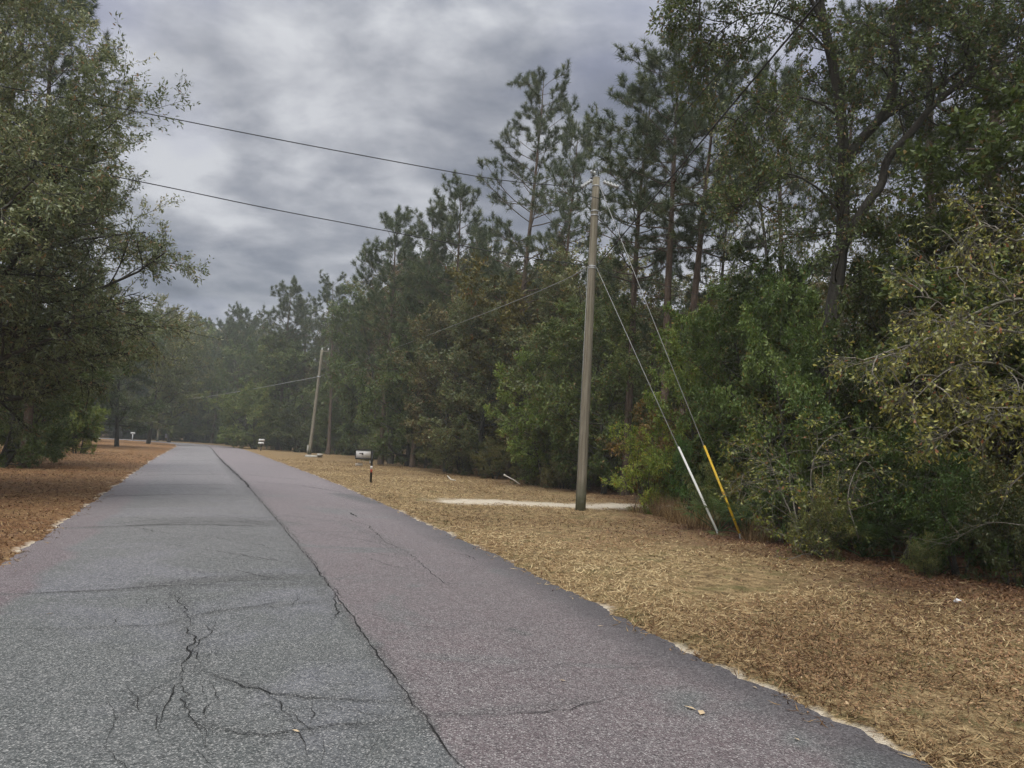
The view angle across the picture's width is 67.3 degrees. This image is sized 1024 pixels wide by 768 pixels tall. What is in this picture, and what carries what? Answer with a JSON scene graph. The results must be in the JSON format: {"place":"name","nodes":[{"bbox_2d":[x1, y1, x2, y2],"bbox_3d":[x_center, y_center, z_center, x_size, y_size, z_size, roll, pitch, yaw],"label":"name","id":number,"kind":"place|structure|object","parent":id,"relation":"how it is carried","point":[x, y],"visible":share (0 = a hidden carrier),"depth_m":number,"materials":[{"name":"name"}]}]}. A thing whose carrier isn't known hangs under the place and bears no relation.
{"place":"outdoors","nodes":[
{"label":"outdoors","id":0,"kind":"place"},
{"bbox_2d":[0,438,933,767],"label":"road","id":1,"kind":"structure","parent":0,"point":[198,606],"depth_m":5.39,"materials":[{"name":"grey asphalt"}]},
{"bbox_2d":[0,434,1023,767],"bbox_3d":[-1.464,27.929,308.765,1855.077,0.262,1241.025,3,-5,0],"label":"ground","id":2,"kind":"structure","parent":0,"point":[710,582],"depth_m":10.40,"materials":[{"name":"beige plant"}]},
{"bbox_2d":[0,332,105,468],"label":"broadleaf tree","id":3,"kind":"object","parent":2,"relation":"on","point":[36,446],"visible":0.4,"depth_m":27.10,"materials":[{"name":"green plant"}]},
{"bbox_2d":[0,0,113,235],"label":"pine tree","id":4,"kind":"object","parent":2,"relation":"on","point":[64,63],"visible":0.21,"depth_m":25.58,"materials":[{"name":"green plant"}]},
{"bbox_2d":[0,0,145,467],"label":"pine tree","id":5,"kind":"object","parent":2,"relation":"on","point":[27,414],"visible":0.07,"depth_m":27.99,"materials":[{"name":"green plant"}]},
{"bbox_2d":[7,263,140,433],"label":"broadleaf tree","id":6,"kind":"object","parent":2,"relation":"on","point":[116,373],"visible":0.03,"depth_m":59.72,"materials":[{"name":"green plant"}]},
{"bbox_2d":[0,237,153,462],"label":"broadleaf tree","id":7,"kind":"object","parent":2,"relation":"on","point":[88,432],"visible":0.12,"depth_m":30.75,"materials":[{"name":"green plant"}]},
{"bbox_2d":[52,387,110,454],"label":"broadleaf tree","id":8,"kind":"object","parent":2,"relation":"on","point":[86,446],"visible":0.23,"depth_m":44.27,"materials":[{"name":"green plant"}]},
{"bbox_2d":[0,0,222,445],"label":"oak tree","id":9,"kind":"object","parent":2,"relation":"on","point":[58,207],"visible":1,"depth_m":16.65,"materials":[{"name":"green plant"}]},
{"bbox_2d":[66,303,173,446],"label":"broadleaf tree","id":10,"kind":"object","parent":2,"relation":"on","point":[117,414],"visible":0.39,"depth_m":68.48,"materials":[{"name":"green plant"}]},
{"bbox_2d":[100,342,160,438],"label":"broadleaf tree","id":11,"kind":"object","parent":2,"relation":"on","point":[122,432],"visible":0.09,"depth_m":126.31,"materials":[{"name":"green plant"}]},
{"bbox_2d":[113,291,207,443],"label":"broadleaf tree","id":12,"kind":"object","parent":2,"relation":"on","point":[171,379],"visible":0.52,"depth_m":91.28,"materials":[{"name":"green plant"}]},
{"bbox_2d":[138,311,219,440],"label":"broadleaf tree","id":13,"kind":"object","parent":2,"relation":"on","point":[213,348],"visible":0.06,"depth_m":138.18,"materials":[{"name":"green plant"}]},
{"bbox_2d":[140,291,223,441],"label":"broadleaf tree","id":14,"kind":"object","parent":2,"relation":"on","point":[196,375],"visible":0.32,"depth_m":113.33,"materials":[{"name":"green plant"}]},
{"bbox_2d":[182,357,233,442],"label":"broadleaf tree","id":15,"kind":"object","parent":2,"relation":"on","point":[199,405],"visible":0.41,"depth_m":131.11,"materials":[{"name":"green plant"}]},
{"bbox_2d":[193,317,247,442],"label":"pine tree","id":16,"kind":"object","parent":2,"relation":"on","point":[218,335],"visible":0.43,"depth_m":131.69,"materials":[{"name":"green plant"}]},
{"bbox_2d":[206,301,262,443],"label":"pine tree","id":17,"kind":"object","parent":2,"relation":"on","point":[240,326],"visible":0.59,"depth_m":122.22,"materials":[{"name":"green plant"}]},
{"bbox_2d":[203,334,290,445],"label":"broadleaf tree","id":18,"kind":"object","parent":2,"relation":"on","point":[224,374],"visible":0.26,"depth_m":115.82,"materials":[{"name":"green plant"}]},
{"bbox_2d":[198,377,296,448],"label":"broadleaf tree","id":19,"kind":"object","parent":2,"relation":"on","point":[241,438],"visible":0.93,"depth_m":95.34,"materials":[{"name":"green plant"}]},
{"bbox_2d":[208,307,315,445],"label":"tree","id":20,"kind":"object","parent":2,"relation":"on","point":[246,325],"visible":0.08,"depth_m":136.84,"materials":[{"name":"green plant"}]},
{"bbox_2d":[238,276,323,449],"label":"pine tree","id":21,"kind":"object","parent":2,"relation":"on","point":[293,291],"visible":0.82,"depth_m":99.74,"materials":[{"name":"green plant"}]},
{"bbox_2d":[244,331,340,449],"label":"broadleaf tree","id":22,"kind":"object","parent":2,"relation":"on","point":[298,404],"visible":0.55,"depth_m":97.98,"materials":[{"name":"green plant"}]},
{"bbox_2d":[261,291,341,449],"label":"pine tree","id":23,"kind":"object","parent":2,"relation":"on","point":[315,302],"visible":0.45,"depth_m":107.21,"materials":[{"name":"green plant"}]},
{"bbox_2d":[266,398,342,452],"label":"shrub","id":24,"kind":"object","parent":2,"relation":"on","point":[285,410],"visible":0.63,"depth_m":91.69,"materials":[{"name":"green plant"}]},
{"bbox_2d":[266,310,358,449],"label":"tree","id":25,"kind":"object","parent":2,"relation":"on","point":[326,363],"visible":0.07,"depth_m":118.80,"materials":[{"name":"green plant"}]},
{"bbox_2d":[308,348,328,454],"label":"utility pole","id":26,"kind":"object","parent":2,"relation":"on","point":[314,411],"visible":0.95,"depth_m":80.44,"materials":[{"name":"brown wood"}]},
{"bbox_2d":[300,409,356,453],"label":"shrub","id":27,"kind":"object","parent":2,"relation":"on","point":[319,427],"visible":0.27,"depth_m":88.83,"materials":[{"name":"green plant"}]},
{"bbox_2d":[299,269,360,454],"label":"pine tree","id":28,"kind":"object","parent":2,"relation":"on","point":[326,292],"visible":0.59,"depth_m":86.31,"materials":[{"name":"green plant"}]},
{"bbox_2d":[311,349,380,454],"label":"broadleaf tree","id":29,"kind":"object","parent":2,"relation":"on","point":[324,422],"visible":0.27,"depth_m":87.63,"materials":[{"name":"green plant"}]},
{"bbox_2d":[321,272,416,459],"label":"broadleaf tree","id":30,"kind":"object","parent":2,"relation":"on","point":[344,384],"visible":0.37,"depth_m":71.13,"materials":[{"name":"green plant"}]},
{"bbox_2d":[347,274,418,463],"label":"broadleaf tree","id":31,"kind":"object","parent":2,"relation":"on","point":[389,461],"visible":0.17,"depth_m":59.51,"materials":[{"name":"green plant"}]},
{"bbox_2d":[356,412,416,462],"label":"shrub","id":32,"kind":"object","parent":2,"relation":"on","point":[365,444],"visible":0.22,"depth_m":64.95,"materials":[{"name":"green plant"}]},
{"bbox_2d":[342,204,443,464],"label":"pine tree","id":33,"kind":"object","parent":2,"relation":"on","point":[369,257],"visible":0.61,"depth_m":56.16,"materials":[{"name":"green plant"}]},
{"bbox_2d":[353,295,474,465],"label":"broadleaf tree","id":34,"kind":"object","parent":2,"relation":"on","point":[391,398],"visible":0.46,"depth_m":53.18,"materials":[{"name":"green plant"}]},
{"bbox_2d":[372,198,472,466],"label":"pine tree","id":35,"kind":"object","parent":2,"relation":"on","point":[421,225],"visible":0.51,"depth_m":53.49,"materials":[{"name":"green plant"}]},
{"bbox_2d":[382,292,501,471],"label":"broadleaf tree","id":36,"kind":"object","parent":2,"relation":"on","point":[416,411],"visible":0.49,"depth_m":47.83,"materials":[{"name":"green plant"}]},
{"bbox_2d":[397,168,506,470],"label":"pine tree","id":37,"kind":"object","parent":2,"relation":"on","point":[461,190],"visible":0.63,"depth_m":50.21,"materials":[{"name":"green plant"}]},
{"bbox_2d":[420,422,494,474],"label":"shrub","id":38,"kind":"object","parent":2,"relation":"on","point":[463,465],"visible":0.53,"depth_m":45.03,"materials":[{"name":"green plant"}]},
{"bbox_2d":[387,248,541,467],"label":"tree","id":39,"kind":"object","parent":2,"relation":"on","point":[445,298],"visible":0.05,"depth_m":59.33,"materials":[{"name":"green plant"}]},
{"bbox_2d":[409,272,551,475],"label":"broadleaf tree","id":40,"kind":"object","parent":2,"relation":"on","point":[467,430],"visible":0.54,"depth_m":43.31,"materials":[{"name":"green plant"}]},
{"bbox_2d":[467,435,517,478],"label":"shrub","id":41,"kind":"object","parent":2,"relation":"on","point":[497,454],"visible":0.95,"depth_m":40.39,"materials":[{"name":"green plant"}]},
{"bbox_2d":[0,450,1023,767],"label":"fallen leaves","id":42,"kind":"object","parent":2,"relation":"on","point":[932,590],"depth_m":9.17,"materials":[{"name":"brown plant"}]},
{"bbox_2d":[467,57,592,477],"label":"pine tree","id":43,"kind":"object","parent":2,"relation":"on","point":[539,122],"visible":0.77,"depth_m":43.49,"materials":[{"name":"green plant"}]},
{"bbox_2d":[504,436,561,484],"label":"shrub","id":44,"kind":"object","parent":2,"relation":"on","point":[523,473],"visible":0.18,"depth_m":35.74,"materials":[{"name":"green plant"}]},
{"bbox_2d":[483,341,615,488],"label":"broadleaf tree","id":45,"kind":"object","parent":2,"relation":"on","point":[531,460],"visible":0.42,"depth_m":34.64,"materials":[{"name":"green plant"}]},
{"bbox_2d":[445,221,674,476],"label":"tree","id":46,"kind":"object","parent":2,"relation":"on","point":[513,315],"visible":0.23,"depth_m":42.70,"materials":[{"name":"green plant"}]},
{"bbox_2d":[516,101,615,480],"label":"pine tree","id":47,"kind":"object","parent":2,"relation":"on","point":[567,145],"visible":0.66,"depth_m":38.39,"materials":[{"name":"green plant"}]},
{"bbox_2d":[537,438,596,489],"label":"shrub","id":48,"kind":"object","parent":2,"relation":"on","point":[556,477],"visible":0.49,"depth_m":32.91,"materials":[{"name":"green plant"}]},
{"bbox_2d":[492,231,671,485],"bbox_3d":[3.238,-1.125,36.854,8.977,12.002,7.692,5,-5,-24],"label":"broadleaf tree","id":49,"kind":"object","parent":2,"relation":"on","point":[566,284],"visible":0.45,"depth_m":35.90,"materials":[{"name":"green plant"}]},
{"bbox_2d":[575,167,618,510],"bbox_3d":[2.197,-1.131,20.740,1.045,9.723,0.564,2,-5,9],"label":"utility pole","id":50,"kind":"object","parent":2,"relation":"on","point":[581,484],"visible":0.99,"depth_m":20.79,"materials":[{"name":"grey wood"}]},
{"bbox_2d":[2,86,580,187],"bbox_3d":[-5.965,-5.891,18.023,16.758,0.614,0.666,5,-5,-18],"label":"overhead wire","id":51,"kind":"object","parent":50,"relation":"attached to","point":[299,143],"visible":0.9,"depth_m":18.20,"materials":[{"name":"black metal"}]},
{"bbox_2d":[0,153,588,265],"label":"overhead wire","id":52,"kind":"object","parent":50,"relation":"attached to","point":[299,214],"visible":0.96,"depth_m":17.12,"materials":[{"name":"black metal"}]},
{"bbox_2d":[596,267,717,532],"bbox_3d":[3.316,0.038,18.538,0.051,6.747,5.022,6,-6,-28],"label":"guy wire","id":53,"kind":"object","parent":50,"relation":"attached to","point":[699,492],"visible":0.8,"depth_m":17.10,"materials":[{"name":"metal"}]},
{"bbox_2d":[600,187,741,538],"bbox_3d":[3.530,-1.116,18.373,0.051,9.037,5.644,6,-6,-28],"label":"guy wire","id":54,"kind":"object","parent":50,"relation":"attached to","point":[719,483],"visible":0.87,"depth_m":16.63,"materials":[{"name":"metal"}]},
{"bbox_2d":[597,0,820,265],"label":"overhead wire","id":55,"kind":"object","parent":50,"relation":"attached to","point":[778,49],"visible":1,"depth_m":11.79,"materials":[{"name":"black metal"}]},
{"bbox_2d":[522,284,674,493],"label":"broadleaf tree","id":56,"kind":"object","parent":2,"relation":"on","point":[564,388],"visible":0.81,"depth_m":30.86,"materials":[{"name":"green plant"}]},
{"bbox_2d":[526,322,681,421],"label":"tree","id":57,"kind":"object","parent":2,"relation":"on","point":[648,352],"visible":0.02,"depth_m":42.67,"materials":[{"name":"green plant"}]},
{"bbox_2d":[552,60,724,495],"bbox_3d":[4.866,-4.373,30.332,6.899,17.502,5.724,1,-5,27],"label":"pine tree","id":58,"kind":"object","parent":2,"relation":"on","point":[617,265],"visible":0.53,"depth_m":30.15,"materials":[{"name":"green plant"}]},
{"bbox_2d":[597,417,692,514],"bbox_3d":[3.934,2.525,21.418,2.603,3.243,2.550,7,-6,-39],"label":"shrub","id":59,"kind":"object","parent":2,"relation":"on","point":[649,464],"visible":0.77,"depth_m":21.18,"materials":[{"name":"green plant"}]},
{"bbox_2d":[612,241,692,391],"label":"pine tree","id":60,"kind":"object","parent":2,"relation":"on","point":[642,328],"visible":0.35,"depth_m":36.12,"materials":[{"name":"green plant"}]},
{"bbox_2d":[594,399,713,502],"bbox_3d":[5.191,2.600,25.850,3.618,4.359,3.694,5,-5,-25],"label":"shrub","id":61,"kind":"object","parent":2,"relation":"on","point":[619,444],"visible":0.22,"depth_m":26.07,"materials":[{"name":"green plant"}]},
{"bbox_2d":[576,0,758,496],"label":"pine tree","id":62,"kind":"object","parent":2,"relation":"on","point":[655,61],"visible":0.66,"depth_m":27.01,"materials":[{"name":"green plant"}]},
{"bbox_2d":[653,433,720,517],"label":"shrub","id":63,"kind":"object","parent":2,"relation":"on","point":[678,457],"visible":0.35,"depth_m":20.21,"materials":[{"name":"green plant"}]},
{"bbox_2d":[641,402,746,514],"bbox_3d":[5.433,2.420,21.810,3.302,3.897,3.234,6,-6,-31],"label":"shrub","id":64,"kind":"object","parent":2,"relation":"on","point":[673,428],"visible":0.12,"depth_m":22.11,"materials":[{"name":"green plant"}]},
{"bbox_2d":[674,505,727,528],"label":"dry grass clump","id":65,"kind":"object","parent":2,"relation":"on","point":[704,525],"visible":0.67,"depth_m":17.31,"materials":[{"name":"plant"}]},
{"bbox_2d":[637,291,769,513],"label":"broadleaf tree","id":66,"kind":"object","parent":2,"relation":"on","point":[691,378],"visible":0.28,"depth_m":21.32,"materials":[{"name":"green plant"}]},
{"bbox_2d":[652,267,758,400],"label":"tree","id":67,"kind":"object","parent":2,"relation":"on","point":[684,300],"visible":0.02,"depth_m":50.63,"materials":[{"name":"green plant"}]},
{"bbox_2d":[682,458,741,525],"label":"shrub","id":68,"kind":"object","parent":2,"relation":"on","point":[706,494],"visible":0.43,"depth_m":18.39,"materials":[{"name":"green plant"}]},
{"bbox_2d":[612,38,813,435],"bbox_3d":[6.636,-4.178,26.951,6.667,16.716,6.825,-1,-6,41],"label":"pine tree","id":69,"kind":"object","parent":2,"relation":"on","point":[733,75],"visible":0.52,"depth_m":26.82,"materials":[{"name":"green plant"}]},
{"bbox_2d":[668,494,765,535],"bbox_3d":[4.441,2.954,16.714,2.177,1.093,2.187,5,-5,-23],"label":"palmetto","id":70,"kind":"object","parent":2,"relation":"on","point":[700,513],"visible":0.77,"depth_m":16.57,"materials":[{"name":"green plant"}]},
{"bbox_2d":[663,137,776,379],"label":"pine tree","id":71,"kind":"object","parent":2,"relation":"on","point":[703,264],"visible":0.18,"depth_m":30.29,"materials":[{"name":"green plant"}]},
{"bbox_2d":[695,461,759,529],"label":"shrub","id":72,"kind":"object","parent":2,"relation":"on","point":[728,483],"visible":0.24,"depth_m":17.95,"materials":[{"name":"green plant"}]},
{"bbox_2d":[675,260,817,523],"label":"broadleaf tree","id":73,"kind":"object","parent":2,"relation":"on","point":[715,424],"visible":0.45,"depth_m":19.23,"materials":[{"name":"green plant"}]},
{"bbox_2d":[651,287,845,422],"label":"tree","id":74,"kind":"object","parent":2,"relation":"on","point":[712,303],"visible":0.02,"depth_m":35.76,"materials":[{"name":"green plant"}]},
{"bbox_2d":[726,517,779,542],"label":"dry grass clump","id":75,"kind":"object","parent":2,"relation":"on","point":[750,537],"visible":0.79,"depth_m":15.36,"materials":[{"name":"plant"}]},
{"bbox_2d":[702,494,804,534],"bbox_3d":[4.955,2.906,16.313,2.515,1.257,2.504,6,-6,-27],"label":"palmetto","id":76,"kind":"object","parent":2,"relation":"on","point":[725,509],"visible":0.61,"depth_m":16.03,"materials":[{"name":"green plant"}]},
{"bbox_2d":[700,75,831,421],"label":"tree","id":77,"kind":"object","parent":2,"relation":"on","point":[729,255],"visible":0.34,"depth_m":23.54,"materials":[{"name":"green plant"}]},
{"bbox_2d":[710,26,856,302],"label":"pine tree","id":78,"kind":"object","parent":2,"relation":"on","point":[784,73],"visible":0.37,"depth_m":26.86,"materials":[{"name":"green plant"}]},
{"bbox_2d":[659,232,911,526],"bbox_3d":[7.118,0.068,20.066,5.969,8.164,6.087,3,-5,0],"label":"broadleaf tree","id":79,"kind":"object","parent":2,"relation":"on","point":[739,280],"visible":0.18,"depth_m":19.13,"materials":[{"name":"green plant"}]},
{"bbox_2d":[734,438,844,543],"bbox_3d":[5.728,2.341,15.497,2.114,2.493,2.219,-2,-7,43],"label":"twiggy shrub","id":80,"kind":"object","parent":2,"relation":"on","point":[770,526],"visible":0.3,"depth_m":15.18,"materials":[{"name":"green plant"}]},
{"bbox_2d":[715,249,905,551],"bbox_3d":[5.835,0.420,15.144,3.209,6.247,3.146,6,-6,-32],"label":"broadleaf tree","id":81,"kind":"object","parent":2,"relation":"on","point":[800,384],"visible":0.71,"depth_m":14.86,"materials":[{"name":"green plant"}]},
{"bbox_2d":[785,467,857,561],"bbox_3d":[5.162,2.242,12.915,1.337,1.668,1.296,5,-5,-24],"label":"shrub","id":82,"kind":"object","parent":2,"relation":"on","point":[817,508],"visible":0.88,"depth_m":12.82,"materials":[{"name":"green plant"}]},
{"bbox_2d":[717,342,935,528],"bbox_3d":[7.420,1.515,17.527,5.197,5.826,5.090,7,-6,-37],"label":"wood shrub","id":83,"kind":"object","parent":2,"relation":"on","point":[771,403],"visible":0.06,"depth_m":17.21,"materials":[{"name":"green plant"}]},
{"bbox_2d":[644,0,1023,530],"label":"oak tree","id":84,"kind":"object","parent":2,"relation":"on","point":[846,233],"visible":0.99,"depth_m":15.71,"materials":[{"name":"green plant"}]},
{"bbox_2d":[714,397,986,561],"bbox_3d":[5.373,1.812,12.951,3.980,3.353,4.178,3,-5,-5],"label":"twiggy shrub","id":85,"kind":"object","parent":2,"relation":"on","point":[823,457],"visible":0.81,"depth_m":13.08,"materials":[{"name":"green plant"}]},
{"bbox_2d":[774,0,933,345],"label":"pine tree","id":86,"kind":"object","parent":2,"relation":"on","point":[843,9],"visible":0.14,"depth_m":28.59,"materials":[{"name":"green plant"}]},
{"bbox_2d":[802,507,922,564],"bbox_3d":[6.118,2.728,13.367,2.405,1.203,2.395,3,-5,2],"label":"palmetto","id":87,"kind":"object","parent":2,"relation":"on","point":[879,532],"visible":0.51,"depth_m":13.07,"materials":[{"name":"green plant"}]},
{"bbox_2d":[820,417,988,566],"bbox_3d":[6.689,2.036,13.154,2.502,3.014,2.554,7,-6,-41],"label":"shrub","id":88,"kind":"object","parent":2,"relation":"on","point":[880,510],"visible":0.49,"depth_m":12.98,"materials":[{"name":"green plant"}]},
{"bbox_2d":[799,45,1014,492],"bbox_3d":[12.461,-2.922,23.491,6.377,14.254,5.331,3,-5,-4],"label":"broadleaf tree","id":89,"kind":"object","parent":2,"relation":"on","point":[881,156],"visible":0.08,"depth_m":24.18,"materials":[{"name":"green plant"}]},
{"bbox_2d":[806,196,1009,546],"bbox_3d":[7.625,-0.205,15.287,4.323,6.922,3.663,7,-7,-42],"label":"broadleaf tree","id":90,"kind":"object","parent":2,"relation":"on","point":[878,304],"visible":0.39,"depth_m":14.79,"materials":[{"name":"green plant"}]},
{"bbox_2d":[819,186,1011,537],"bbox_3d":[8.868,-0.475,16.306,4.652,7.774,3.986,6,-6,-34],"label":"broadleaf tree","id":91,"kind":"object","parent":2,"relation":"on","point":[940,198],"visible":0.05,"depth_m":16.30,"materials":[{"name":"green plant"}]},
{"bbox_2d":[813,177,1023,525],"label":"oak tree","id":92,"kind":"object","parent":2,"relation":"on","point":[971,347],"visible":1,"depth_m":9.60,"materials":[{"name":"green plant"}]},
{"bbox_2d":[817,0,1023,391],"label":"pine tree","id":93,"kind":"object","parent":2,"relation":"on","point":[859,5],"visible":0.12,"depth_m":20.82,"materials":[{"name":"green plant"}]},
{"bbox_2d":[900,528,946,577],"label":"shrub","id":94,"kind":"object","parent":2,"relation":"on","point":[924,566],"visible":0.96,"depth_m":11.38,"materials":[{"name":"green plant"}]},
{"bbox_2d":[841,360,1023,551],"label":"wood shrub","id":95,"kind":"object","parent":2,"relation":"on","point":[906,539],"visible":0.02,"depth_m":15.19,"materials":[{"name":"green plant"}]},
{"bbox_2d":[848,0,1023,448],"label":"pine tree","id":96,"kind":"object","parent":2,"relation":"on","point":[935,134],"visible":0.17,"depth_m":18.70,"materials":[{"name":"green plant"}]},
{"bbox_2d":[870,55,1023,510],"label":"broadleaf tree","id":97,"kind":"object","parent":2,"relation":"on","point":[991,152],"visible":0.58,"depth_m":13.96,"materials":[{"name":"green plant"}]},
{"bbox_2d":[872,438,1023,576],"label":"shrub","id":98,"kind":"object","parent":2,"relation":"on","point":[936,500],"visible":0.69,"depth_m":11.61,"materials":[{"name":"green plant"}]},
{"bbox_2d":[872,95,1023,316],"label":"broadleaf tree","id":99,"kind":"object","parent":2,"relation":"on","point":[961,187],"visible":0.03,"depth_m":22.46,"materials":[{"name":"green plant"}]},
{"bbox_2d":[888,168,1023,563],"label":"broadleaf tree","id":100,"kind":"object","parent":2,"relation":"on","point":[1013,194],"visible":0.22,"depth_m":13.58,"materials":[{"name":"green plant"}]},
{"bbox_2d":[916,392,1023,571],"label":"wood shrub","id":101,"kind":"object","parent":2,"relation":"on","point":[957,436],"visible":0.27,"depth_m":12.90,"materials":[{"name":"green plant"}]},
{"bbox_2d":[933,449,1023,587],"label":"shrub","id":102,"kind":"object","parent":2,"relation":"on","point":[1017,530],"visible":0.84,"depth_m":10.90,"materials":[{"name":"green plant"}]},
{"bbox_2d":[0,0,1023,361],"label":"sky","id":103,"kind":"structure","parent":0,"point":[416,82],"materials":[{"name":"grey"}]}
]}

